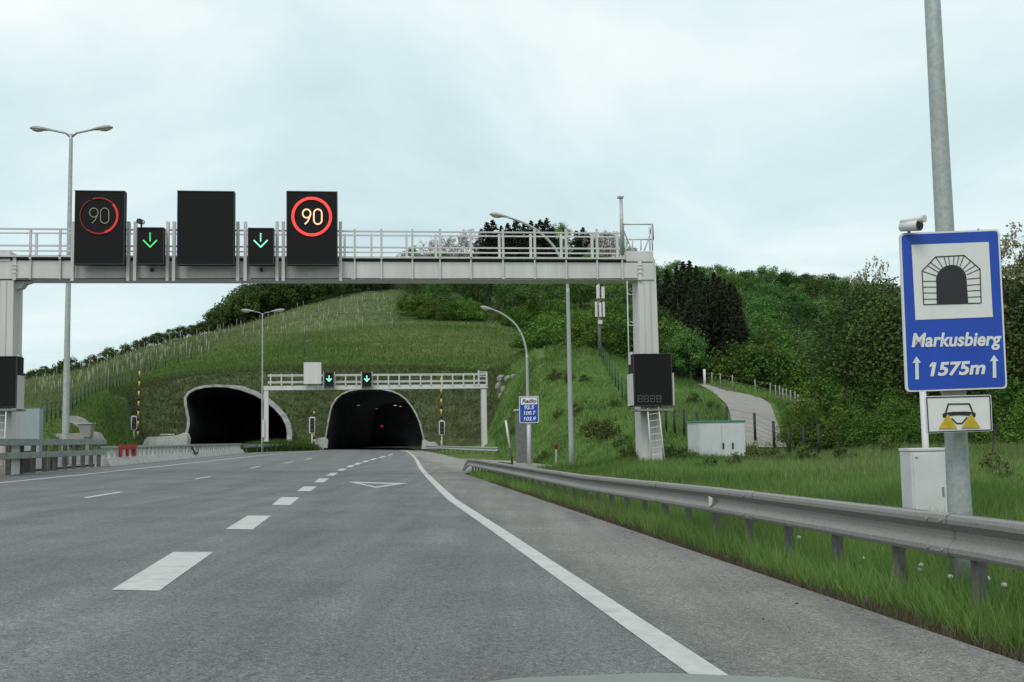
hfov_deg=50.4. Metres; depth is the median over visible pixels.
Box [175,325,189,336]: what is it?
ridge tree
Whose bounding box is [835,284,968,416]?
roadside tree
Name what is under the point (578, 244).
spruce tree
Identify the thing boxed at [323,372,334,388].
lane signal
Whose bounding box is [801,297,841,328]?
broadleaf tree
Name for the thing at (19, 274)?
sign gantry
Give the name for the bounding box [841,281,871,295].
broadleaf tree
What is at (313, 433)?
height pole
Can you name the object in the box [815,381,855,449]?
sapling
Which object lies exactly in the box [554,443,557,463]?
marker post
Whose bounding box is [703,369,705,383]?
gate post
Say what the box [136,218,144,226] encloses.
traffic camera
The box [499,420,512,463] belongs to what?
leaning rod
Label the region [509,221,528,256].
spruce tree
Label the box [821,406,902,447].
roadside bush
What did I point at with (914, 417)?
roadside bush
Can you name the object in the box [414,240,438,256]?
blossoming tree
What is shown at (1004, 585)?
dandelion
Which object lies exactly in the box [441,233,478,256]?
blossoming tree
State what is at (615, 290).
broadleaf tree
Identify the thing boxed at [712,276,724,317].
spruce tree
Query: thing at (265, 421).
sign gantry
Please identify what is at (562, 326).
hillside shrub
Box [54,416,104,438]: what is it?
concrete slab
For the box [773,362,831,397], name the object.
hillside shrub
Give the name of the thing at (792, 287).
broadleaf tree
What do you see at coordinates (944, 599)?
grass
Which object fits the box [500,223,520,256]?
spruce tree
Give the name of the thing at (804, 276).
broadleaf tree
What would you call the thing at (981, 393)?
roadside bush
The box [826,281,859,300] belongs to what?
broadleaf tree
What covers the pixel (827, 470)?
seed heads
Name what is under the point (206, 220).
speed display
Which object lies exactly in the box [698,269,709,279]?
broadleaf tree
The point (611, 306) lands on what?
hillside shrub
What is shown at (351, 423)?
tunnel portal
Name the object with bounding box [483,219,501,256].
spruce tree
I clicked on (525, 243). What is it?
spruce tree
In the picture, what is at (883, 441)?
weed clump
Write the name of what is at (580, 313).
hillside shrub
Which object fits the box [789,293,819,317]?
broadleaf tree
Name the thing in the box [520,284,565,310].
broadleaf tree
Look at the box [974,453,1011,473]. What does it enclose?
weed clump
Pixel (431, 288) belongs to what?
broadleaf tree
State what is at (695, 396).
weed clump
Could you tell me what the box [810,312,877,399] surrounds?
roadside tree
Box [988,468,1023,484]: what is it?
weed clump
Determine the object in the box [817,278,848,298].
broadleaf tree
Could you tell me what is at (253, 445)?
guardrail
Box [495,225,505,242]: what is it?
spruce tree
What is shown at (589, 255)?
broadleaf tree
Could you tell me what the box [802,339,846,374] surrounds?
broadleaf tree
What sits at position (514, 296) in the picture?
broadleaf tree
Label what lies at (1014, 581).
dandelion
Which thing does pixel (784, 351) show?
hillside shrub
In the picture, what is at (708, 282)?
spruce tree
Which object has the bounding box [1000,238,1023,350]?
blossoming tree
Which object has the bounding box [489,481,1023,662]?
dry grass fringe
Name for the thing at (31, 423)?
equipment cabinet
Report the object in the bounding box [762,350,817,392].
hillside shrub
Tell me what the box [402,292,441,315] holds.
hillside shrub
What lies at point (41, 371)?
ridge tree
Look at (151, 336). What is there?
ridge tree
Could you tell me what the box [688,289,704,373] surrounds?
spruce tree
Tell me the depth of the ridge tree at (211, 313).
260.11 m
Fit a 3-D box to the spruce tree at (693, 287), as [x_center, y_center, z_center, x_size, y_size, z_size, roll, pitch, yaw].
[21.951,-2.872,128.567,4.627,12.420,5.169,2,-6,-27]
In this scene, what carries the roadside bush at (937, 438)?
on the ground at (425, 403)
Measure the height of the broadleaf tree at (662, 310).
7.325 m
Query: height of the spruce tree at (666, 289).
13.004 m
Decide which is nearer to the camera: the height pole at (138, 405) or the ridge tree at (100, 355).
the height pole at (138, 405)
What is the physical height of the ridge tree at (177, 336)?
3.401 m
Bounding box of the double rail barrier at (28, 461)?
[0,439,106,474]
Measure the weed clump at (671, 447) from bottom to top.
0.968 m
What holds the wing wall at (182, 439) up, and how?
on the ground at (425, 403)
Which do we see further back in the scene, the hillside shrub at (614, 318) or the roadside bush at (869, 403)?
the hillside shrub at (614, 318)
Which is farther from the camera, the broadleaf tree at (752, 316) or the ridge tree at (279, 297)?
the ridge tree at (279, 297)
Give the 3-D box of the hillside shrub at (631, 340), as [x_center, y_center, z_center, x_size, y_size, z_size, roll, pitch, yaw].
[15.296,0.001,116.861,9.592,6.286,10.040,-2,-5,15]
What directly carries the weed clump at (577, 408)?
on the ground at (425, 403)
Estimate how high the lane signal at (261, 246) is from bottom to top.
1.228 m
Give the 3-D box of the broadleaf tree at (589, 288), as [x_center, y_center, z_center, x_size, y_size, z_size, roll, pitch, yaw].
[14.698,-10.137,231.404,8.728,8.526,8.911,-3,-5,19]
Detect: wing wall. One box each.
[143,433,190,444]
[315,437,327,447]
[421,440,437,448]
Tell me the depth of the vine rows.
219.00 m
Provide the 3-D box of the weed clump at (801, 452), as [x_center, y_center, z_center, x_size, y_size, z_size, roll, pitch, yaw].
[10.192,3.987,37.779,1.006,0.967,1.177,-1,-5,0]
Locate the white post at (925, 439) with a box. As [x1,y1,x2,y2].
[919,391,928,447]
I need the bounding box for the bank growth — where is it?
[108,363,511,444]
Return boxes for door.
[699,424,723,456]
[722,424,744,456]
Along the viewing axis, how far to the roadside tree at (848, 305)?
57.47 m
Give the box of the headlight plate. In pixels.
[925,390,992,432]
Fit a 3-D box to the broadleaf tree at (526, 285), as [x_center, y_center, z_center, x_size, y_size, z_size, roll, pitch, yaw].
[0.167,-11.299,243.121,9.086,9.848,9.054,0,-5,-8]
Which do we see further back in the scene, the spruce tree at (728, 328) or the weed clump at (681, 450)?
the spruce tree at (728, 328)
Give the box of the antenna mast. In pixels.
[595,284,604,351]
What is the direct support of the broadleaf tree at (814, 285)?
on the ground at (425, 403)
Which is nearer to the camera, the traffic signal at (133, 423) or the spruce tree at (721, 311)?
the spruce tree at (721, 311)
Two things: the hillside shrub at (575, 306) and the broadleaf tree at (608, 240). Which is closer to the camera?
the hillside shrub at (575, 306)
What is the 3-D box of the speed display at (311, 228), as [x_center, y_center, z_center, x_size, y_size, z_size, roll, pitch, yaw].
[-6.579,-3.700,35.824,1.657,2.458,0.325,0,-5,-8]
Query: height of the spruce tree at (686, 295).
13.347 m
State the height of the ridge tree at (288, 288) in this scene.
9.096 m
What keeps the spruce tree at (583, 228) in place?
on the ground at (425, 403)
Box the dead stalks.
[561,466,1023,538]
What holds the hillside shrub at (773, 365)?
on the ground at (425, 403)
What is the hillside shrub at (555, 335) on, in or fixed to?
on the ground at (425, 403)
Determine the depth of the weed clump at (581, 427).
65.65 m
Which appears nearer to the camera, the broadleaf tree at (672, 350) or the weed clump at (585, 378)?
the weed clump at (585, 378)
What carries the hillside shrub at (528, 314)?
on the ground at (425, 403)
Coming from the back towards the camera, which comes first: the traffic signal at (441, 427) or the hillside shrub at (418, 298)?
the hillside shrub at (418, 298)
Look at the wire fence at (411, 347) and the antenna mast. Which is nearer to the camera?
the antenna mast
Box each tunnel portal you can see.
[184,384,293,443]
[322,389,425,449]
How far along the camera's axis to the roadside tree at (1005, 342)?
54.35 m
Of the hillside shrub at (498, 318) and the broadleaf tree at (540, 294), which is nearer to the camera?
the hillside shrub at (498, 318)
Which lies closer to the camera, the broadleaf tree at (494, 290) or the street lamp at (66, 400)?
the street lamp at (66, 400)
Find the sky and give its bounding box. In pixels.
[0,0,1023,374]
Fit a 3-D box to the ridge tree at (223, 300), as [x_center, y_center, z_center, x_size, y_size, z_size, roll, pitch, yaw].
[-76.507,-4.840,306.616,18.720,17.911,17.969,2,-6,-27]
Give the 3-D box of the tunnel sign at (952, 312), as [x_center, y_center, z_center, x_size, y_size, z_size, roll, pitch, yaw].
[3.449,-0.239,8.540,0.800,1.268,0.100,-1,-5,-1]
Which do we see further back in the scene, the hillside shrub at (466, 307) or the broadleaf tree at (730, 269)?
the broadleaf tree at (730, 269)
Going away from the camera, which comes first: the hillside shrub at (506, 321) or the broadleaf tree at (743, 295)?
the hillside shrub at (506, 321)
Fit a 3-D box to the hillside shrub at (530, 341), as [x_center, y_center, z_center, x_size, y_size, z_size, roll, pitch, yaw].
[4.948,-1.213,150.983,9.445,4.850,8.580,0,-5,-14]
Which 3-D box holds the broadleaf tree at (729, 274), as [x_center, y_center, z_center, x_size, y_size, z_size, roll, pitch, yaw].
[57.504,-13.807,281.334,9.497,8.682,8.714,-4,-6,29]
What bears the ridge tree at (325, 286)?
on the ground at (425, 403)
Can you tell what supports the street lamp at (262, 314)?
on the median grass at (299, 445)
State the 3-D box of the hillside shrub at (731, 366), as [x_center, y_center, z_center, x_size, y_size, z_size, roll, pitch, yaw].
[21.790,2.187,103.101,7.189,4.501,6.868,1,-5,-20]
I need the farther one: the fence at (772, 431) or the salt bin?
the salt bin
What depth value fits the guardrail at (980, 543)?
9.80 m
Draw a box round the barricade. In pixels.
[118,445,136,456]
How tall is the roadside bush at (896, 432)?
2.468 m
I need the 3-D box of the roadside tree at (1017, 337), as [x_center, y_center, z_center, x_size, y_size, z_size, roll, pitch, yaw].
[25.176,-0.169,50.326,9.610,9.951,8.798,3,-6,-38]
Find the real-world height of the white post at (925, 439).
1.956 m
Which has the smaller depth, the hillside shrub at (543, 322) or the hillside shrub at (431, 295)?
the hillside shrub at (543, 322)
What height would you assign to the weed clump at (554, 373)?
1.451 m
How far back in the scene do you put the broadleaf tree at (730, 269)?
345.29 m
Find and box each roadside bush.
[775,394,849,445]
[779,370,867,425]
[792,386,878,444]
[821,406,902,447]
[827,368,919,435]
[854,395,936,446]
[900,382,940,420]
[901,403,943,444]
[929,402,1017,444]
[940,351,1023,433]
[967,390,1023,445]
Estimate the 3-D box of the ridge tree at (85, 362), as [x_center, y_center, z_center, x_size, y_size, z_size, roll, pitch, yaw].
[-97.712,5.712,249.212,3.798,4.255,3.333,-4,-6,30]
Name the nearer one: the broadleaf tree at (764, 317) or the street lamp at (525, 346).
the street lamp at (525, 346)
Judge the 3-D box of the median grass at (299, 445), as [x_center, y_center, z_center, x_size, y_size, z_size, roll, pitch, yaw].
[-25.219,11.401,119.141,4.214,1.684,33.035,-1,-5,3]
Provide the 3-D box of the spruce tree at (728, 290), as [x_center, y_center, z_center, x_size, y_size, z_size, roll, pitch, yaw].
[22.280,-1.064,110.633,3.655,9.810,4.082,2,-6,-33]
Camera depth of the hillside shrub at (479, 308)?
228.89 m
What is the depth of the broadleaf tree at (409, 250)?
294.23 m
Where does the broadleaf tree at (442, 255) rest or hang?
on the ground at (425, 403)
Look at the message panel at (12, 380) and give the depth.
33.72 m
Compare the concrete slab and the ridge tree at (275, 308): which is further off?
the ridge tree at (275, 308)
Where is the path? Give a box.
[700,384,785,446]
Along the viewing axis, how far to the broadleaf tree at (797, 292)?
260.33 m
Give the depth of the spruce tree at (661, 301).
150.90 m
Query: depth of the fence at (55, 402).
135.25 m
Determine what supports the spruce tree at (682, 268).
on the ground at (425, 403)
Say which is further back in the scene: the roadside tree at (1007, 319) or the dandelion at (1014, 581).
the roadside tree at (1007, 319)
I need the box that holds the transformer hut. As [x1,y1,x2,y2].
[686,420,745,458]
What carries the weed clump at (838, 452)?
on the ground at (425, 403)
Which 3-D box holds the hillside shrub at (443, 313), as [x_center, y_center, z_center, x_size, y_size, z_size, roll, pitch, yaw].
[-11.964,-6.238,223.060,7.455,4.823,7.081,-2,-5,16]
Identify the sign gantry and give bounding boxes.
[0,196,672,474]
[262,370,487,446]
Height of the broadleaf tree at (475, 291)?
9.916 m
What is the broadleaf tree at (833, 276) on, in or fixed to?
on the ground at (425, 403)
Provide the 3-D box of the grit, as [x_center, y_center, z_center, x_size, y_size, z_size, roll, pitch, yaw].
[1.447,2.348,12.091,1.148,0.037,15.633,0,-5,-8]
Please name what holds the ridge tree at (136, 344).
on the ground at (425, 403)
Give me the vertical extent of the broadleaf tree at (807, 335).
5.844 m
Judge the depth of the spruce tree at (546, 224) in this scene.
307.56 m
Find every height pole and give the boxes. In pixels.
[137,371,139,438]
[313,411,314,443]
[440,378,441,419]
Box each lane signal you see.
[137,227,165,265]
[248,228,274,265]
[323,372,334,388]
[361,372,372,388]
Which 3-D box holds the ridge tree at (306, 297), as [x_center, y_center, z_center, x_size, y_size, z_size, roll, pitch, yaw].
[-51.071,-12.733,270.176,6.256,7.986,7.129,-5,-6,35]
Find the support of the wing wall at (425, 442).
on the ground at (425, 403)
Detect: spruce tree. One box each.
[473,229,484,256]
[476,222,497,256]
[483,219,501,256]
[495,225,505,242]
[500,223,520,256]
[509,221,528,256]
[515,222,536,256]
[526,220,533,250]
[528,219,552,256]
[540,218,557,256]
[547,227,563,256]
[568,230,583,256]
[573,227,589,254]
[581,234,594,255]
[656,275,667,317]
[657,268,673,314]
[665,265,687,323]
[673,261,687,319]
[677,260,696,329]
[684,265,703,365]
[687,284,715,375]
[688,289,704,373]
[691,272,705,332]
[695,277,717,371]
[698,288,723,376]
[708,272,717,295]
[710,290,729,375]
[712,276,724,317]
[717,279,727,314]
[717,297,743,371]
[721,283,740,323]
[729,287,751,344]
[729,292,752,357]
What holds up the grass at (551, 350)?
on the ground at (425, 403)
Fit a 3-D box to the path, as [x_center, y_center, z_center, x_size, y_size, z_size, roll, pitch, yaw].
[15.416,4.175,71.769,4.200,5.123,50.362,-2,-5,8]
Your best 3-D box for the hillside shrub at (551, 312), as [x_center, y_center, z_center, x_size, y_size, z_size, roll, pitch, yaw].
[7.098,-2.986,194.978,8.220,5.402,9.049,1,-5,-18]
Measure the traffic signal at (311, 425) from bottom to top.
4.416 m
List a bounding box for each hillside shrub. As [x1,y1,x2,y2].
[394,293,416,309]
[399,292,438,315]
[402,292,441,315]
[403,292,440,310]
[415,298,446,318]
[434,299,470,320]
[436,299,458,316]
[448,298,488,320]
[450,298,479,318]
[468,301,489,317]
[494,308,517,320]
[499,305,531,327]
[509,313,558,347]
[510,305,532,321]
[512,314,566,348]
[514,304,539,317]
[521,301,536,317]
[528,313,565,346]
[530,298,560,322]
[534,309,565,330]
[534,315,570,343]
[544,298,573,319]
[549,310,596,344]
[557,312,615,348]
[561,303,584,317]
[561,307,590,333]
[575,308,602,327]
[580,309,632,348]
[583,298,621,318]
[594,320,631,351]
[603,321,662,359]
[604,311,629,323]
[605,303,617,314]
[608,303,632,318]
[609,312,688,366]
[622,305,632,320]
[705,340,782,383]
[713,342,782,383]
[723,340,789,383]
[735,346,786,374]
[740,342,812,391]
[757,341,786,362]
[761,348,807,389]
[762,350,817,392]
[766,341,792,372]
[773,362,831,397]
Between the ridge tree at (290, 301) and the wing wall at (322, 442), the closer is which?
the wing wall at (322, 442)
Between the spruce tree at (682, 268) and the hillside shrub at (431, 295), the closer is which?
the spruce tree at (682, 268)
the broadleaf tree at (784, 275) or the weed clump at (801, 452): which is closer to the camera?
the weed clump at (801, 452)
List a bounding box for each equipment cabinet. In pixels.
[21,408,43,451]
[899,448,947,511]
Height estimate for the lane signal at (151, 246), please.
1.212 m
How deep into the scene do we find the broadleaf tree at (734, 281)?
266.13 m
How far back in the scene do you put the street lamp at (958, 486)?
8.84 m
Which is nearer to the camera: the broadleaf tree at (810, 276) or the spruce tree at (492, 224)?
the spruce tree at (492, 224)
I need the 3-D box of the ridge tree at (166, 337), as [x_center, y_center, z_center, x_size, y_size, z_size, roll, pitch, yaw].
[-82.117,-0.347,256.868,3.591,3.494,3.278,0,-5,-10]
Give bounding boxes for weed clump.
[509,425,514,433]
[538,450,549,458]
[546,368,561,379]
[551,407,564,417]
[561,373,575,381]
[573,402,584,412]
[579,374,592,381]
[579,418,599,430]
[582,418,620,437]
[595,421,621,439]
[607,398,622,406]
[610,431,633,447]
[615,441,635,459]
[629,451,637,460]
[662,442,676,457]
[674,446,697,459]
[685,391,701,402]
[696,456,716,468]
[706,401,720,408]
[724,452,741,464]
[740,442,767,460]
[766,447,790,458]
[790,442,820,461]
[830,446,858,460]
[870,434,899,452]
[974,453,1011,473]
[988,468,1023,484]
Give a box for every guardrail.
[243,443,320,452]
[425,445,498,456]
[462,459,1023,621]
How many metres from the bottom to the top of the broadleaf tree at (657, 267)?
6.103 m
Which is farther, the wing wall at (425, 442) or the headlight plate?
the wing wall at (425, 442)
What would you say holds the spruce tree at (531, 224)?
on the ground at (425, 403)
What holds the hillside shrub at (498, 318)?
on the ground at (425, 403)
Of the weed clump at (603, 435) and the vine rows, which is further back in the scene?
the vine rows
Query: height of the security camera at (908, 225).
0.118 m
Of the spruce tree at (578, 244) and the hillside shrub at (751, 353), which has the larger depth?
the spruce tree at (578, 244)
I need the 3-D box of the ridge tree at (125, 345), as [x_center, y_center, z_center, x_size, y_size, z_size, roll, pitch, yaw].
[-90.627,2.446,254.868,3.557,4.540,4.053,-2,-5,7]
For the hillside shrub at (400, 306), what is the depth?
238.90 m
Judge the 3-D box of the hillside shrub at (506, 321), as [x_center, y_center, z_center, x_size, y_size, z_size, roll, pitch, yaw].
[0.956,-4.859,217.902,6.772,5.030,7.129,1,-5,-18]
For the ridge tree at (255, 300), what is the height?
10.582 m
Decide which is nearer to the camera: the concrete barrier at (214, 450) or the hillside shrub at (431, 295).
the concrete barrier at (214, 450)
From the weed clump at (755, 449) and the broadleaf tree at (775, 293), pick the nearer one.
the weed clump at (755, 449)
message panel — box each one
[0,354,24,408]
[627,352,674,406]
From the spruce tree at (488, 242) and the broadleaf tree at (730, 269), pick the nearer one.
the spruce tree at (488, 242)
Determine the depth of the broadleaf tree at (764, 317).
134.36 m
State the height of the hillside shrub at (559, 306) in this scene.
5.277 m
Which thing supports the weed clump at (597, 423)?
on the ground at (425, 403)
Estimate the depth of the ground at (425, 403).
145.93 m
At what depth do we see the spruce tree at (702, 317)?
110.47 m
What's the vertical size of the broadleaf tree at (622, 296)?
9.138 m
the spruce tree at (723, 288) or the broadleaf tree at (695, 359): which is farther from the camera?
the spruce tree at (723, 288)
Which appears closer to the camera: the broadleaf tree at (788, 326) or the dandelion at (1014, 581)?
the dandelion at (1014, 581)
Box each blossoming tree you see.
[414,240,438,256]
[423,237,460,256]
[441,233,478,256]
[451,226,485,256]
[578,227,629,256]
[598,238,633,255]
[848,256,895,370]
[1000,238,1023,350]
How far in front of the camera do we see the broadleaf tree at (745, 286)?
260.52 m
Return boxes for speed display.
[74,190,126,265]
[177,190,235,265]
[286,191,337,265]
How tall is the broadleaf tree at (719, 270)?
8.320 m
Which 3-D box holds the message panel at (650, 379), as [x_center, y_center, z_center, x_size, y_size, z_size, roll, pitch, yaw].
[4.675,1.279,36.716,1.466,1.840,0.720,0,-5,-8]
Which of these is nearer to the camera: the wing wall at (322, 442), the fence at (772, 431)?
the fence at (772, 431)
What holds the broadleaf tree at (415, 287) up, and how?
on the ground at (425, 403)
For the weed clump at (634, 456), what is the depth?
37.66 m
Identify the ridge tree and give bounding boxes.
[24,369,36,377]
[26,368,39,377]
[36,366,51,376]
[50,361,63,373]
[54,358,72,373]
[62,356,81,370]
[78,357,91,367]
[85,354,99,365]
[96,350,112,361]
[102,346,116,358]
[117,342,130,354]
[129,339,143,349]
[139,336,152,346]
[147,333,160,344]
[150,331,165,343]
[161,333,171,343]
[164,329,178,338]
[171,326,186,338]
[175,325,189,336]
[187,325,197,334]
[194,320,213,333]
[196,320,218,332]
[202,307,226,330]
[206,294,233,331]
[206,303,232,327]
[214,302,239,327]
[222,297,249,326]
[224,286,261,324]
[226,283,266,321]
[238,283,271,319]
[245,283,267,318]
[247,283,281,317]
[255,283,277,316]
[265,283,294,313]
[268,283,297,311]
[275,283,307,309]
[296,284,319,303]
[299,284,323,302]
[309,284,334,300]
[327,284,346,297]
[346,284,361,293]
[356,284,372,290]
[373,284,386,290]
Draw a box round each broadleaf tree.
[396,246,426,256]
[403,284,438,295]
[420,284,454,302]
[425,251,448,256]
[434,284,462,294]
[457,284,492,300]
[458,284,495,306]
[490,284,522,298]
[492,284,528,312]
[493,284,532,302]
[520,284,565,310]
[530,284,557,305]
[548,221,573,246]
[553,284,577,300]
[560,284,596,308]
[563,239,583,254]
[565,285,594,306]
[580,250,605,256]
[593,230,619,255]
[594,284,632,310]
[600,284,631,307]
[629,301,686,350]
[656,264,664,275]
[656,266,674,286]
[658,317,687,368]
[658,322,689,373]
[659,330,705,377]
[663,260,686,279]
[663,324,715,378]
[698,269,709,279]
[703,264,727,281]
[711,266,737,276]
[720,275,748,291]
[722,271,752,292]
[735,270,754,285]
[735,277,765,295]
[738,288,754,302]
[740,308,789,332]
[742,281,782,307]
[742,293,781,322]
[744,314,780,342]
[746,294,784,317]
[747,313,787,346]
[747,335,776,350]
[748,318,805,357]
[752,265,786,286]
[753,285,791,309]
[773,268,800,292]
[775,291,810,322]
[775,298,810,323]
[775,301,836,345]
[778,323,815,352]
[786,289,808,299]
[787,283,810,295]
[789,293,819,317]
[793,273,816,289]
[793,329,819,355]
[797,273,818,292]
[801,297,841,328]
[802,275,831,298]
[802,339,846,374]
[815,272,840,296]
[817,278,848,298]
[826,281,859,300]
[834,276,857,288]
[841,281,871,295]
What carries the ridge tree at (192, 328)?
on the ground at (425, 403)
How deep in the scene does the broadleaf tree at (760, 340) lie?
111.14 m
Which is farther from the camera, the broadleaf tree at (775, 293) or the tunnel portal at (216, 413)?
the broadleaf tree at (775, 293)
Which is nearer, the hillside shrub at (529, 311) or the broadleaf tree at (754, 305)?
the broadleaf tree at (754, 305)
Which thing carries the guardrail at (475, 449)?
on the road
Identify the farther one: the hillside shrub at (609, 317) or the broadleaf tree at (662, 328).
the hillside shrub at (609, 317)
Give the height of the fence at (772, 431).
3.088 m
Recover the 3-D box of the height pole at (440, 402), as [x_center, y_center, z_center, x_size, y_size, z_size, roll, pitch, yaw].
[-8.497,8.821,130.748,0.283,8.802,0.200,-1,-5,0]
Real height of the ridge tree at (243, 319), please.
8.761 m
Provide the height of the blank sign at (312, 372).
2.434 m
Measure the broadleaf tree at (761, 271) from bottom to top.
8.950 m
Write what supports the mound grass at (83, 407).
on the ground at (425, 403)
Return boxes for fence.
[36,350,190,422]
[251,341,489,354]
[599,341,630,408]
[662,407,820,454]
[707,372,803,403]
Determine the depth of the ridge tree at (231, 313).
261.26 m
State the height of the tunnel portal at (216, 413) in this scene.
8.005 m
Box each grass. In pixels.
[24,379,140,448]
[110,323,535,391]
[241,438,320,452]
[392,304,627,369]
[467,347,1023,655]
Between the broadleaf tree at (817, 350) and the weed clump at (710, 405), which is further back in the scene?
the broadleaf tree at (817, 350)
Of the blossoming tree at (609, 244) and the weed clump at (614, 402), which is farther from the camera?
the blossoming tree at (609, 244)
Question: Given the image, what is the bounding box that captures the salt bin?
[76,423,95,449]
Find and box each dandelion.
[1001,582,1006,599]
[1011,568,1016,607]
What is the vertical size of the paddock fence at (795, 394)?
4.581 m
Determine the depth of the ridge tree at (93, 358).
248.06 m
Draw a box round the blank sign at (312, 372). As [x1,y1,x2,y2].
[304,362,320,387]
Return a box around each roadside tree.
[789,269,917,415]
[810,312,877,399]
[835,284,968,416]
[854,286,969,412]
[898,274,1023,421]
[966,265,1023,421]
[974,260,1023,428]
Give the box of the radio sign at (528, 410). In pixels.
[519,396,538,463]
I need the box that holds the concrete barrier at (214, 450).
[94,443,243,466]
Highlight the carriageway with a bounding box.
[36,446,240,468]
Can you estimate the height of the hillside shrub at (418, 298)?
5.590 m
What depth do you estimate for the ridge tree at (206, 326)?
257.02 m
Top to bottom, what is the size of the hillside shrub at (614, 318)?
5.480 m
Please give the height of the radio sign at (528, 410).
4.001 m
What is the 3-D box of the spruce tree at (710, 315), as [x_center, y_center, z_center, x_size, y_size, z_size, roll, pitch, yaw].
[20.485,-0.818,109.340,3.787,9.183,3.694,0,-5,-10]
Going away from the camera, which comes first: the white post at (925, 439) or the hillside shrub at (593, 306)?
the white post at (925, 439)
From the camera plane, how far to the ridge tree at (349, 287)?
274.90 m
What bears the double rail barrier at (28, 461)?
on the ground at (425, 403)
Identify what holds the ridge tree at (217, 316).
on the ground at (425, 403)
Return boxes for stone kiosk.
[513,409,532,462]
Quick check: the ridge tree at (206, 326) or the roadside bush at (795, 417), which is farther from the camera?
the ridge tree at (206, 326)
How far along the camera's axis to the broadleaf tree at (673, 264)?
331.68 m
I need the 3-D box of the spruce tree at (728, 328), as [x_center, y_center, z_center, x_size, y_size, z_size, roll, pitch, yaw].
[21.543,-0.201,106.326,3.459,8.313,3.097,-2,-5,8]
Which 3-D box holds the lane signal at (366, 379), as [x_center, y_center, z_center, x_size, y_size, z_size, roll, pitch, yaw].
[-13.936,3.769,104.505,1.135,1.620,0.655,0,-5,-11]
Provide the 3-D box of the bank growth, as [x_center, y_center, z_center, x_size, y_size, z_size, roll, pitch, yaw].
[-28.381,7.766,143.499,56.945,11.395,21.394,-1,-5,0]
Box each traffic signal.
[131,416,136,435]
[309,417,314,442]
[439,420,444,450]
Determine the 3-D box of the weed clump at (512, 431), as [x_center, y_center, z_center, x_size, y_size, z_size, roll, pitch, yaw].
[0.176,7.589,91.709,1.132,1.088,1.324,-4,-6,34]
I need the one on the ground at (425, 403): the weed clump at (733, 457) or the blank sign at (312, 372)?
the weed clump at (733, 457)
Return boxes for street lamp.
[30,125,112,464]
[241,309,284,451]
[480,306,528,463]
[490,213,573,463]
[924,0,972,586]
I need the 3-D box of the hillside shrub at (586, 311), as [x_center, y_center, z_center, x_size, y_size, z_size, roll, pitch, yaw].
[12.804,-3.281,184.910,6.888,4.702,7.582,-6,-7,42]
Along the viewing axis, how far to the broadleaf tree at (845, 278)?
304.87 m
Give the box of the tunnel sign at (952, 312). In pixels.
[899,229,1006,391]
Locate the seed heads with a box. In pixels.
[542,436,1023,486]
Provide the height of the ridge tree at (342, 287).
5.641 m
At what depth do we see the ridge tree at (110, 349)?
247.35 m
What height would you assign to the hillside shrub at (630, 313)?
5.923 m
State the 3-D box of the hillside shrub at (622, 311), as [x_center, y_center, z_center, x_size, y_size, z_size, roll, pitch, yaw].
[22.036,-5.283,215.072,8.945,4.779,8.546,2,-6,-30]
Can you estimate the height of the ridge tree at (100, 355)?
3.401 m
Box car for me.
[488,673,834,681]
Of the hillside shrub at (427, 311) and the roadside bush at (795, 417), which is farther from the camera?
the hillside shrub at (427, 311)
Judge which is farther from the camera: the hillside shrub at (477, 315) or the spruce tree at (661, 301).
the hillside shrub at (477, 315)
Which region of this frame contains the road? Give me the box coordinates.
[0,447,1023,681]
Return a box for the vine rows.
[24,290,403,403]
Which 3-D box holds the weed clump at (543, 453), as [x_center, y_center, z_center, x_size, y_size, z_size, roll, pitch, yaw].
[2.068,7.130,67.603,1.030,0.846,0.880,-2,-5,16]
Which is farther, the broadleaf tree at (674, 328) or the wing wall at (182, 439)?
the wing wall at (182, 439)
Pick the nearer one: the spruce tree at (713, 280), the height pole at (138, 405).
the spruce tree at (713, 280)
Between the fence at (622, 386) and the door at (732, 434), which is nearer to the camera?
the door at (732, 434)
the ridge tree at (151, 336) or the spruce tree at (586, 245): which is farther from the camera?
the spruce tree at (586, 245)
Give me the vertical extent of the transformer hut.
1.725 m
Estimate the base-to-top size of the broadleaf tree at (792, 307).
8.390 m
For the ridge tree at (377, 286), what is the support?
on the ground at (425, 403)
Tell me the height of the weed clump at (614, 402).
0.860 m
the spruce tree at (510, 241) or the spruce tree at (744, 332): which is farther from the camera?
the spruce tree at (510, 241)
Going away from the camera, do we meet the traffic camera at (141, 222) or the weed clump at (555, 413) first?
the traffic camera at (141, 222)
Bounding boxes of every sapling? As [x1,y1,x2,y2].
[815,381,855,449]
[966,356,1023,456]
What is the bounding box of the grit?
[572,514,930,652]
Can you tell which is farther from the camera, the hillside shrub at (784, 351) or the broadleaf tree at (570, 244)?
the broadleaf tree at (570, 244)
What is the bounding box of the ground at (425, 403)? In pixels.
[25,253,1021,659]
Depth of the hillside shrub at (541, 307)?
222.05 m
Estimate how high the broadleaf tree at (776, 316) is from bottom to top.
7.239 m
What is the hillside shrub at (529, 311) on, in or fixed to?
on the ground at (425, 403)
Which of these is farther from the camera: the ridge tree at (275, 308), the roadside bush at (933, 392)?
the ridge tree at (275, 308)
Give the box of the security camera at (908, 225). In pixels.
[898,215,926,232]
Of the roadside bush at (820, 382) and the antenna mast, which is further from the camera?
the antenna mast
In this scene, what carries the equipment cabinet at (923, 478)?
on the ground at (425, 403)

